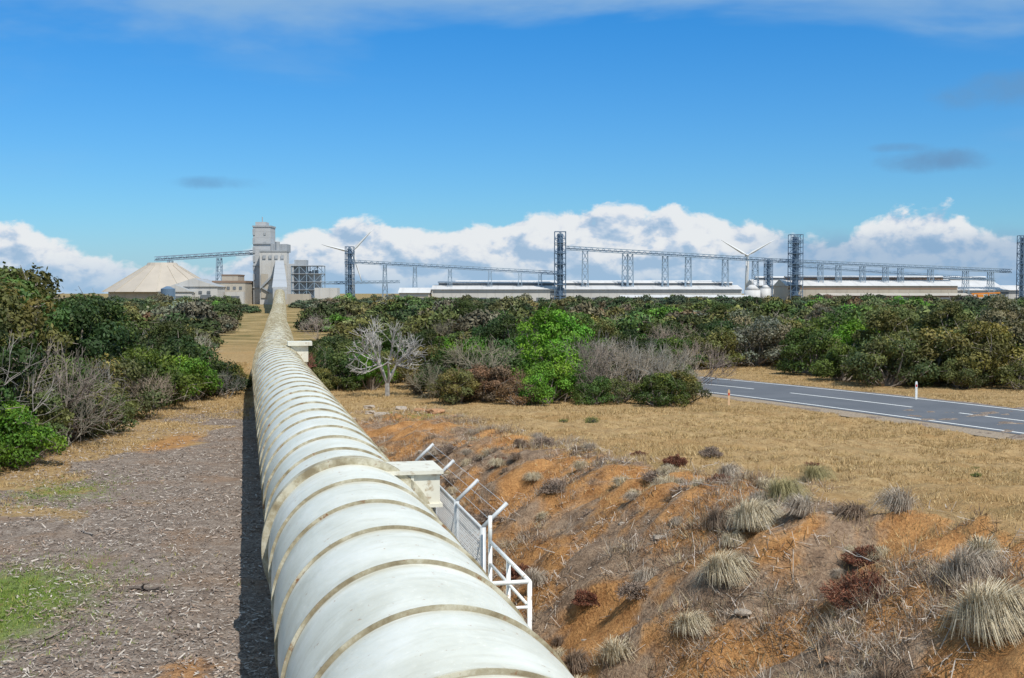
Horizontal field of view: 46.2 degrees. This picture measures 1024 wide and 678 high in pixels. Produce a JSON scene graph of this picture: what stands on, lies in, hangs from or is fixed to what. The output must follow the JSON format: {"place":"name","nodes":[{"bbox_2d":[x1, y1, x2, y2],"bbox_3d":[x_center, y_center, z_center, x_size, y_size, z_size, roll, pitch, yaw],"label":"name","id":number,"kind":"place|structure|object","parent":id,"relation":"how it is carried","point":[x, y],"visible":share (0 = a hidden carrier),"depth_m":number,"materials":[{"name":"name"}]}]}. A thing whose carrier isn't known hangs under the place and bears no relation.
{"place":"outdoors","nodes":[
{"label":"outdoors","id":0,"kind":"place"},
{"bbox_2d":[0,294,1023,677],"bbox_3d":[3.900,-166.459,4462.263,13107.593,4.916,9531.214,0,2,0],"label":"ground","id":1,"kind":"structure","parent":0,"point":[622,614],"depth_m":23.27,"materials":[{"name":"soil"}]},
{"bbox_2d":[0,315,51,394],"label":"coastal tree","id":2,"kind":"object","parent":1,"relation":"on","point":[22,353],"visible":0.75,"depth_m":39.74,"materials":[{"name":"green plant"}]},
{"bbox_2d":[0,261,66,314],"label":"coastal tree","id":3,"kind":"object","parent":1,"relation":"on","point":[46,281],"visible":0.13,"depth_m":56.20,"materials":[{"name":"green plant"}]},
{"bbox_2d":[0,331,66,415],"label":"bare twig shrub","id":4,"kind":"object","parent":1,"relation":"on","point":[33,380],"visible":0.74,"depth_m":39.05,"materials":[{"name":"plant"}]},
{"bbox_2d":[0,398,68,468],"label":"coastal shrub","id":5,"kind":"object","parent":1,"relation":"on","point":[25,433],"visible":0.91,"depth_m":37.68,"materials":[{"name":"green plant"}]},
{"bbox_2d":[0,385,76,455],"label":"coastal shrub","id":6,"kind":"object","parent":1,"relation":"on","point":[57,417],"visible":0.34,"depth_m":40.30,"materials":[{"name":"green plant"}]},
{"bbox_2d":[0,277,78,397],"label":"coastal tree","id":7,"kind":"object","parent":1,"relation":"on","point":[19,316],"visible":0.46,"depth_m":45.41,"materials":[{"name":"green plant"}]},
{"bbox_2d":[0,279,81,364],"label":"coastal tree","id":8,"kind":"object","parent":1,"relation":"on","point":[55,319],"visible":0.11,"depth_m":50.16,"materials":[{"name":"green plant"}]},
{"bbox_2d":[0,330,129,450],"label":"bare twig shrub","id":9,"kind":"object","parent":1,"relation":"on","point":[84,385],"visible":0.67,"depth_m":43.09,"materials":[{"name":"plant"}]},
{"bbox_2d":[23,381,110,440],"bbox_3d":[-17.168,2.749,44.194,4.257,2.647,3.692,0,2,-3],"label":"coastal shrub","id":10,"kind":"object","parent":1,"relation":"on","point":[84,417],"visible":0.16,"depth_m":44.13,"materials":[{"name":"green plant"}]},
{"bbox_2d":[28,353,110,427],"bbox_3d":[-18.394,2.207,48.307,5.539,3.581,5.333,0,2,-2],"label":"coastal shrub","id":11,"kind":"object","parent":1,"relation":"on","point":[81,363],"visible":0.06,"depth_m":47.95,"materials":[{"name":"green plant"}]},
{"bbox_2d":[33,381,122,447],"bbox_3d":[-15.643,2.897,43.167,3.157,2.924,4.635,-1,2,-22],"label":"bare twig shrub","id":12,"kind":"object","parent":1,"relation":"on","point":[81,422],"visible":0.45,"depth_m":42.62,"materials":[{"name":"plant"}]},
{"bbox_2d":[52,293,151,389],"bbox_3d":[-19.025,0.799,53.344,6.889,5.968,4.919,1,2,17],"label":"coastal tree","id":13,"kind":"object","parent":1,"relation":"on","point":[83,315],"visible":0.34,"depth_m":52.22,"materials":[{"name":"green plant"}]},
{"bbox_2d":[64,382,140,438],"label":"coastal shrub","id":14,"kind":"object","parent":1,"relation":"on","point":[130,408],"visible":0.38,"depth_m":46.20,"materials":[{"name":"green plant"}]},
{"bbox_2d":[59,286,153,360],"bbox_3d":[-20.517,0.532,57.765,7.021,6.174,6.565,2,3,43],"label":"coastal tree","id":15,"kind":"object","parent":1,"relation":"on","point":[106,308],"visible":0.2,"depth_m":57.76,"materials":[{"name":"green plant"}]},
{"bbox_2d":[74,353,171,419],"bbox_3d":[-17.628,2.198,51.862,4.950,3.269,5.108,2,3,42],"label":"coastal shrub","id":16,"kind":"object","parent":1,"relation":"on","point":[149,398],"visible":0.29,"depth_m":51.55,"materials":[{"name":"green plant"}]},
{"bbox_2d":[0,401,275,677],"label":"bark mulch litter","id":17,"kind":"object","parent":1,"relation":"on","point":[140,612],"visible":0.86,"depth_m":23.93,"materials":[{"name":"bark"},{"name":"wood chips"}]},
{"bbox_2d":[102,262,200,299],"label":"conical storage shed","id":18,"kind":"structure","parent":1,"relation":"on","point":[148,279],"depth_m":582.63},
{"bbox_2d":[119,368,188,418],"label":"bare twig shrub","id":19,"kind":"object","parent":1,"relation":"on","point":[155,386],"visible":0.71,"depth_m":52.47,"materials":[{"name":"plant"}]},
{"bbox_2d":[117,340,210,409],"bbox_3d":[-17.398,1.837,56.442,5.270,3.670,4.892,-2,3,-35],"label":"coastal shrub","id":20,"kind":"object","parent":1,"relation":"on","point":[153,357],"visible":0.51,"depth_m":56.02,"materials":[{"name":"green plant"}]},
{"bbox_2d":[146,316,196,352],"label":"coastal tree","id":21,"kind":"object","parent":1,"relation":"on","point":[159,334],"visible":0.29,"depth_m":69.45,"materials":[{"name":"green plant"}]},
{"bbox_2d":[145,335,202,387],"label":"coastal shrub","id":22,"kind":"object","parent":1,"relation":"on","point":[189,346],"visible":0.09,"depth_m":62.04,"materials":[{"name":"green plant"}]},
{"bbox_2d":[144,352,226,403],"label":"coastal shrub","id":23,"kind":"object","parent":1,"relation":"on","point":[189,364],"visible":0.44,"depth_m":60.30,"materials":[{"name":"green plant"}]},
{"bbox_2d":[157,278,224,298],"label":"gabled warehouse","id":24,"kind":"structure","parent":1,"relation":"on","point":[200,288],"depth_m":573.86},
{"bbox_2d":[154,250,252,280],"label":"overhead conveyor","id":25,"kind":"object","parent":1,"relation":"on","point":[204,256],"visible":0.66,"depth_m":617.54,"materials":[{"name":"metal"}]},
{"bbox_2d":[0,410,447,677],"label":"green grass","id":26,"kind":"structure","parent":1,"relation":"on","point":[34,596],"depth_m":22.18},
{"bbox_2d":[198,357,251,396],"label":"coastal shrub","id":27,"kind":"object","parent":1,"relation":"on","point":[219,366],"visible":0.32,"depth_m":64.10,"materials":[{"name":"green plant"}]},
{"bbox_2d":[252,217,294,303],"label":"transfer tower","id":28,"kind":"structure","parent":1,"relation":"on","point":[268,250],"depth_m":599.53,"materials":[{"name":"concrete"}]},
{"bbox_2d":[212,274,339,304],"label":"process building","id":29,"kind":"structure","parent":1,"relation":"on","point":[236,285],"depth_m":589.50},
{"bbox_2d":[291,260,324,298],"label":"open frame process structure","id":30,"kind":"object","parent":1,"relation":"on","point":[305,281],"visible":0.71,"depth_m":601.20,"materials":[{"name":"metal"}]},
{"bbox_2d":[313,350,367,390],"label":"coastal shrub","id":31,"kind":"object","parent":1,"relation":"on","point":[336,364],"visible":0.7,"depth_m":67.34,"materials":[{"name":"green plant"}]},
{"bbox_2d":[345,246,354,295],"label":"lattice exhaust stack","id":32,"kind":"object","parent":1,"relation":"on","point":[349,253],"visible":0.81,"depth_m":687.43,"materials":[{"name":"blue metal"}]},
{"bbox_2d":[345,314,431,396],"bbox_3d":[-6.444,0.965,62.487,4.044,4.522,4.378,2,3,40],"label":"bare tree","id":33,"kind":"object","parent":1,"relation":"on","point":[397,364],"visible":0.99,"depth_m":62.36,"materials":[{"name":"grey wood"}]},
{"bbox_2d":[252,289,573,677],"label":"conveyor pipeline","id":34,"kind":"object","parent":1,"relation":"on","point":[372,567],"visible":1,"depth_m":13.22,"materials":[{"name":"beige paint"}]},
{"bbox_2d":[392,341,444,382],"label":"coastal shrub","id":35,"kind":"object","parent":1,"relation":"on","point":[430,349],"visible":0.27,"depth_m":68.80,"materials":[{"name":"green plant"}]},
{"bbox_2d":[322,259,556,296],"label":"overhead conveyor","id":36,"kind":"object","parent":1,"relation":"on","point":[413,266],"visible":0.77,"depth_m":697.65,"materials":[{"name":"metal"}]},
{"bbox_2d":[412,346,488,394],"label":"coastal shrub","id":37,"kind":"object","parent":1,"relation":"on","point":[436,359],"visible":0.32,"depth_m":61.59,"materials":[{"name":"green plant"}]},
{"bbox_2d":[425,368,482,404],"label":"coastal shrub","id":38,"kind":"object","parent":1,"relation":"on","point":[449,391],"visible":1,"depth_m":57.04,"materials":[{"name":"green plant"}]},
{"bbox_2d":[415,443,508,571],"bbox_3d":[-0.957,4.275,19.728,0.692,4.342,6.679,0,2,-10],"label":"chain link fence","id":39,"kind":"object","parent":1,"relation":"on","point":[477,545],"visible":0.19,"depth_m":17.94,"materials":[{"name":"metal"}]},
{"bbox_2d":[441,332,522,379],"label":"bare twig shrub","id":40,"kind":"object","parent":1,"relation":"on","point":[456,351],"visible":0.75,"depth_m":60.68,"materials":[{"name":"plant"}]},
{"bbox_2d":[452,361,516,402],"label":"coastal shrub","id":41,"kind":"object","parent":1,"relation":"on","point":[480,373],"visible":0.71,"depth_m":57.95,"materials":[{"name":"brown plant"}]},
{"bbox_2d":[448,336,534,394],"bbox_3d":[-1.025,1.582,62.674,5.692,3.676,4.688,0,2,3],"label":"coastal shrub","id":42,"kind":"object","parent":1,"relation":"on","point":[514,362],"visible":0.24,"depth_m":62.52,"materials":[{"name":"green plant"}]},
{"bbox_2d":[469,303,527,350],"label":"coastal tree","id":43,"kind":"object","parent":1,"relation":"on","point":[500,328],"visible":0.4,"depth_m":74.48,"materials":[{"name":"green plant"}]},
{"bbox_2d":[58,294,951,312],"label":"distant tree row","id":44,"kind":"object","parent":1,"relation":"on","point":[304,304],"visible":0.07,"depth_m":355.58,"materials":[{"name":"green plant"}]},
{"bbox_2d":[488,515,531,629],"bbox_3d":[-0.265,4.524,15.080,0.505,4.200,2.355,0,2,-13],"label":"tube railing","id":45,"kind":"object","parent":1,"relation":"on","point":[507,581],"visible":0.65,"depth_m":14.83,"materials":[{"name":"metal"}]},
{"bbox_2d":[0,362,1023,642],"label":"dry grass","id":46,"kind":"structure","parent":1,"relation":"on","point":[832,434],"depth_m":43.81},
{"bbox_2d":[494,377,539,405],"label":"coastal shrub","id":47,"kind":"object","parent":1,"relation":"on","point":[508,390],"visible":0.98,"depth_m":56.55,"materials":[{"name":"brown plant"}]},
{"bbox_2d":[63,291,1023,396],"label":"distant shrubland","id":48,"kind":"structure","parent":1,"relation":"on","point":[451,319],"depth_m":158.65,"materials":[{"name":"green plant"}]},
{"bbox_2d":[515,357,574,404],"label":"coastal shrub","id":49,"kind":"object","parent":1,"relation":"on","point":[546,374],"visible":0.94,"depth_m":57.01,"materials":[{"name":"green plant"}]},
{"bbox_2d":[505,295,597,373],"bbox_3d":[2.019,0.403,65.036,4.931,5.634,5.862,1,2,13],"label":"coastal tree","id":50,"kind":"object","parent":1,"relation":"on","point":[554,328],"visible":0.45,"depth_m":64.47,"materials":[{"name":"green plant"}]},
{"bbox_2d":[510,341,602,399],"bbox_3d":[2.112,1.682,60.699,4.634,3.336,4.916,-1,2,-17],"label":"coastal shrub","id":51,"kind":"object","parent":1,"relation":"on","point":[553,353],"visible":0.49,"depth_m":60.06,"materials":[{"name":"green plant"}]},
{"bbox_2d":[554,231,565,299],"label":"lattice exhaust stack","id":52,"kind":"object","parent":1,"relation":"on","point":[560,262],"visible":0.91,"depth_m":686.33,"materials":[{"name":"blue metal"}]},
{"bbox_2d":[535,309,615,379],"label":"coastal tree","id":53,"kind":"object","parent":1,"relation":"on","point":[584,318],"visible":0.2,"depth_m":66.30,"materials":[{"name":"green plant"}]},
{"bbox_2d":[531,336,621,402],"bbox_3d":[3.009,1.782,59.836,4.068,3.987,5.898,-1,2,-15],"label":"bare twig shrub","id":54,"kind":"object","parent":1,"relation":"on","point":[583,356],"visible":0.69,"depth_m":58.98,"materials":[{"name":"plant"}]},
{"bbox_2d":[561,647,594,674],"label":"grass tussock","id":55,"kind":"object","parent":1,"relation":"on","point":[573,659],"depth_m":18.69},
{"bbox_2d":[431,281,741,301],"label":"potline hall","id":56,"kind":"structure","parent":1,"relation":"on","point":[514,289],"depth_m":689.64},
{"bbox_2d":[571,374,616,404],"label":"coastal shrub","id":57,"kind":"object","parent":1,"relation":"on","point":[594,393],"visible":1,"depth_m":57.16,"materials":[{"name":"green plant"}]},
{"bbox_2d":[558,329,650,382],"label":"bare twig shrub","id":58,"kind":"object","parent":1,"relation":"on","point":[611,353],"visible":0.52,"depth_m":62.61,"materials":[{"name":"plant"}]},
{"bbox_2d":[585,634,636,666],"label":"grass tussock","id":59,"kind":"object","parent":1,"relation":"on","point":[616,652],"depth_m":18.00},
{"bbox_2d":[608,375,637,404],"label":"coastal shrub","id":60,"kind":"object","parent":1,"relation":"on","point":[618,390],"visible":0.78,"depth_m":58.21,"materials":[{"name":"green plant"}]},
{"bbox_2d":[587,337,668,389],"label":"bare twig shrub","id":61,"kind":"object","parent":1,"relation":"on","point":[619,358],"visible":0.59,"depth_m":60.80,"materials":[{"name":"plant"}]},
{"bbox_2d":[613,580,649,599],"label":"dead shrub","id":62,"kind":"object","parent":1,"relation":"on","point":[624,590],"visible":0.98,"depth_m":19.45,"materials":[{"name":"grey plant"}]},
{"bbox_2d":[614,326,659,365],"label":"coastal shrub","id":63,"kind":"object","parent":1,"relation":"on","point":[640,341],"visible":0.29,"depth_m":89.91,"materials":[{"name":"green plant"}]},
{"bbox_2d":[615,335,695,397],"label":"bare twig shrub","id":64,"kind":"object","parent":1,"relation":"on","point":[652,369],"visible":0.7,"depth_m":61.35,"materials":[{"name":"plant"}]},
{"bbox_2d":[630,370,690,407],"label":"coastal shrub","id":65,"kind":"object","parent":1,"relation":"on","point":[662,383],"visible":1,"depth_m":56.78,"materials":[{"name":"green plant"}]},
{"bbox_2d":[623,341,699,380],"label":"bare twig shrub","id":66,"kind":"object","parent":1,"relation":"on","point":[677,359],"visible":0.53,"depth_m":62.62,"materials":[{"name":"plant"}]},
{"bbox_2d":[640,316,688,343],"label":"coastal shrub","id":67,"kind":"object","parent":1,"relation":"on","point":[671,324],"visible":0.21,"depth_m":93.86,"materials":[{"name":"green plant"}]},
{"bbox_2d":[646,334,705,367],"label":"coastal shrub","id":68,"kind":"object","parent":1,"relation":"on","point":[669,340],"visible":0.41,"depth_m":85.53,"materials":[{"name":"green plant"}]},
{"bbox_2d":[654,369,712,403],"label":"coastal shrub","id":69,"kind":"object","parent":1,"relation":"on","point":[693,386],"visible":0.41,"depth_m":58.67,"materials":[{"name":"green plant"}]},
{"bbox_2d":[350,405,1023,677],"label":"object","id":70,"kind":"object","parent":1,"relation":"on","point":[801,482],"visible":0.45,"depth_m":18.21,"materials":[{"name":"grey wood"}]},
{"bbox_2d":[354,406,1023,677],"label":"dead scrub","id":71,"kind":"object","parent":1,"relation":"on","point":[998,574],"visible":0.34,"depth_m":17.04,"materials":[{"name":"brown plant"}]},
{"bbox_2d":[668,607,717,639],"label":"grass tussock","id":72,"kind":"object","parent":1,"relation":"on","point":[681,624],"depth_m":17.41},
{"bbox_2d":[657,338,742,384],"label":"bare twig shrub","id":73,"kind":"object","parent":1,"relation":"on","point":[720,361],"visible":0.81,"depth_m":71.47,"materials":[{"name":"plant"}]},
{"bbox_2d":[679,325,744,369],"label":"coastal shrub","id":74,"kind":"object","parent":1,"relation":"on","point":[716,339],"visible":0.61,"depth_m":87.27,"materials":[{"name":"green plant"}]},
{"bbox_2d":[692,548,760,588],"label":"grass tussock","id":75,"kind":"object","parent":1,"relation":"on","point":[719,566],"depth_m":18.09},
{"bbox_2d":[722,496,787,531],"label":"grass tussock","id":76,"kind":"object","parent":1,"relation":"on","point":[751,515],"depth_m":19.18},
{"bbox_2d":[722,314,795,366],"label":"coastal shrub","id":77,"kind":"object","parent":1,"relation":"on","point":[765,338],"visible":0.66,"depth_m":89.00,"materials":[{"name":"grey plant"}]},
{"bbox_2d":[758,475,816,503],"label":"grass tussock","id":78,"kind":"object","parent":1,"relation":"on","point":[785,488],"depth_m":20.75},
{"bbox_2d":[566,246,1011,292],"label":"overhead conveyor","id":79,"kind":"object","parent":1,"relation":"on","point":[840,267],"visible":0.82,"depth_m":697.76,"materials":[{"name":"metal"}]},
{"bbox_2d":[787,234,803,298],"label":"lattice exhaust stack","id":80,"kind":"object","parent":1,"relation":"on","point":[795,241],"visible":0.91,"depth_m":686.96,"materials":[{"name":"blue metal"}]},
{"bbox_2d":[772,493,820,517],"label":"grass tussock","id":81,"kind":"object","parent":1,"relation":"on","point":[799,506],"depth_m":18.55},
{"bbox_2d":[778,323,836,368],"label":"coastal shrub","id":82,"kind":"object","parent":1,"relation":"on","point":[796,336],"visible":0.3,"depth_m":85.63,"materials":[{"name":"green plant"}]},
{"bbox_2d":[774,329,851,376],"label":"coastal shrub","id":83,"kind":"object","parent":1,"relation":"on","point":[793,360],"visible":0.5,"depth_m":79.71,"materials":[{"name":"green plant"}]},
{"bbox_2d":[808,343,870,380],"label":"coastal shrub","id":84,"kind":"object","parent":1,"relation":"on","point":[834,357],"visible":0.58,"depth_m":74.61,"materials":[{"name":"green plant"}]},
{"bbox_2d":[808,318,882,367],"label":"coastal shrub","id":85,"kind":"object","parent":1,"relation":"on","point":[845,331],"visible":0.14,"depth_m":83.50,"materials":[{"name":"green plant"}]},
{"bbox_2d":[812,306,880,339],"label":"coastal shrub","id":86,"kind":"object","parent":1,"relation":"on","point":[832,322],"visible":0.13,"depth_m":93.58,"materials":[{"name":"green plant"}]},
{"bbox_2d":[818,499,877,522],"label":"grass tussock","id":87,"kind":"object","parent":1,"relation":"on","point":[851,510],"depth_m":18.54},
{"bbox_2d":[819,562,897,610],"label":"red brown shrub","id":88,"kind":"object","parent":1,"relation":"on","point":[847,586],"visible":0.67,"depth_m":16.05,"materials":[{"name":"dry foliage leaves"},{"name":"woody twigs"}]},
{"bbox_2d":[840,544,882,567],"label":"red brown shrub","id":89,"kind":"object","parent":1,"relation":"on","point":[853,560],"visible":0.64,"depth_m":17.43,"materials":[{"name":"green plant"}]},
{"bbox_2d":[773,276,957,299],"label":"potline hall","id":90,"kind":"structure","parent":1,"relation":"on","point":[876,284],"depth_m":692.35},
{"bbox_2d":[745,276,998,296],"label":"potline hall","id":91,"kind":"structure","parent":1,"relation":"on","point":[955,281],"depth_m":748.71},
{"bbox_2d":[850,304,921,377],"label":"coastal tree","id":92,"kind":"object","parent":1,"relation":"on","point":[886,320],"visible":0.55,"depth_m":75.38,"materials":[{"name":"green plant"}]},
{"bbox_2d":[839,332,940,386],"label":"coastal shrub","id":93,"kind":"object","parent":1,"relation":"on","point":[858,363],"visible":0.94,"depth_m":70.22,"materials":[{"name":"green plant"}]},
{"bbox_2d":[858,482,924,513],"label":"grass tussock","id":94,"kind":"object","parent":1,"relation":"on","point":[900,501],"depth_m":18.32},
{"bbox_2d":[815,293,968,299],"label":"annex shed","id":95,"kind":"structure","parent":1,"relation":"on","point":[942,296],"depth_m":657.92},
{"bbox_2d":[864,658,920,677],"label":"grass tussock","id":96,"kind":"object","parent":1,"relation":"on","point":[885,674],"depth_m":13.49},
{"bbox_2d":[881,324,986,387],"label":"coastal shrub","id":97,"kind":"object","parent":1,"relation":"on","point":[927,338],"visible":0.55,"depth_m":70.85,"materials":[{"name":"green plant"}]},
{"bbox_2d":[913,290,974,336],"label":"coastal tree","id":98,"kind":"object","parent":1,"relation":"on","point":[947,316],"visible":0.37,"depth_m":76.61,"materials":[{"name":"green plant"}]},
{"bbox_2d":[939,354,990,388],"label":"coastal shrub","id":99,"kind":"object","parent":1,"relation":"on","point":[964,373],"visible":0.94,"depth_m":68.77,"materials":[{"name":"green plant"}]},
{"bbox_2d":[907,315,1023,386],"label":"coastal shrub","id":100,"kind":"object","parent":1,"relation":"on","point":[993,341],"visible":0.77,"depth_m":69.96,"materials":[{"name":"green plant"}]},
{"bbox_2d":[930,543,1011,584],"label":"grass tussock","id":101,"kind":"object","parent":1,"relation":"on","point":[960,558],"depth_m":14.88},
{"bbox_2d":[934,576,1023,647],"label":"grass tussock","id":102,"kind":"object","parent":1,"relation":"on","point":[988,611],"depth_m":13.16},
{"bbox_2d":[954,532,1013,560],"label":"grass tussock","id":103,"kind":"object","parent":1,"relation":"on","point":[982,542],"depth_m":15.30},
{"bbox_2d":[958,285,1018,299],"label":"annex shed","id":104,"kind":"structure","parent":1,"relation":"on","point":[1008,291],"depth_m":700.84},
{"bbox_2d":[974,314,1023,383],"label":"coastal shrub","id":105,"kind":"object","parent":1,"relation":"on","point":[1018,332],"visible":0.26,"depth_m":71.88,"materials":[{"name":"green plant"}]},
{"bbox_2d":[976,293,1023,327],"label":"coastal tree","id":106,"kind":"object","parent":1,"relation":"on","point":[1010,310],"visible":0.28,"depth_m":77.31,"materials":[{"name":"green plant"}]},
{"bbox_2d":[992,358,1023,389],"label":"coastal shrub","id":107,"kind":"object","parent":1,"relation":"on","point":[1019,382],"visible":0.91,"depth_m":68.05,"materials":[{"name":"green plant"}]},
{"bbox_2d":[0,0,1023,293],"label":"sky","id":108,"kind":"structure","parent":0,"point":[462,133],"materials":[{"name":"blue"}]},
{"bbox_2d":[631,376,1023,439],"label":"road","id":109,"kind":"structure","parent":0,"point":[891,407],"depth_m":57.75,"materials":[{"name":"asphalt"}]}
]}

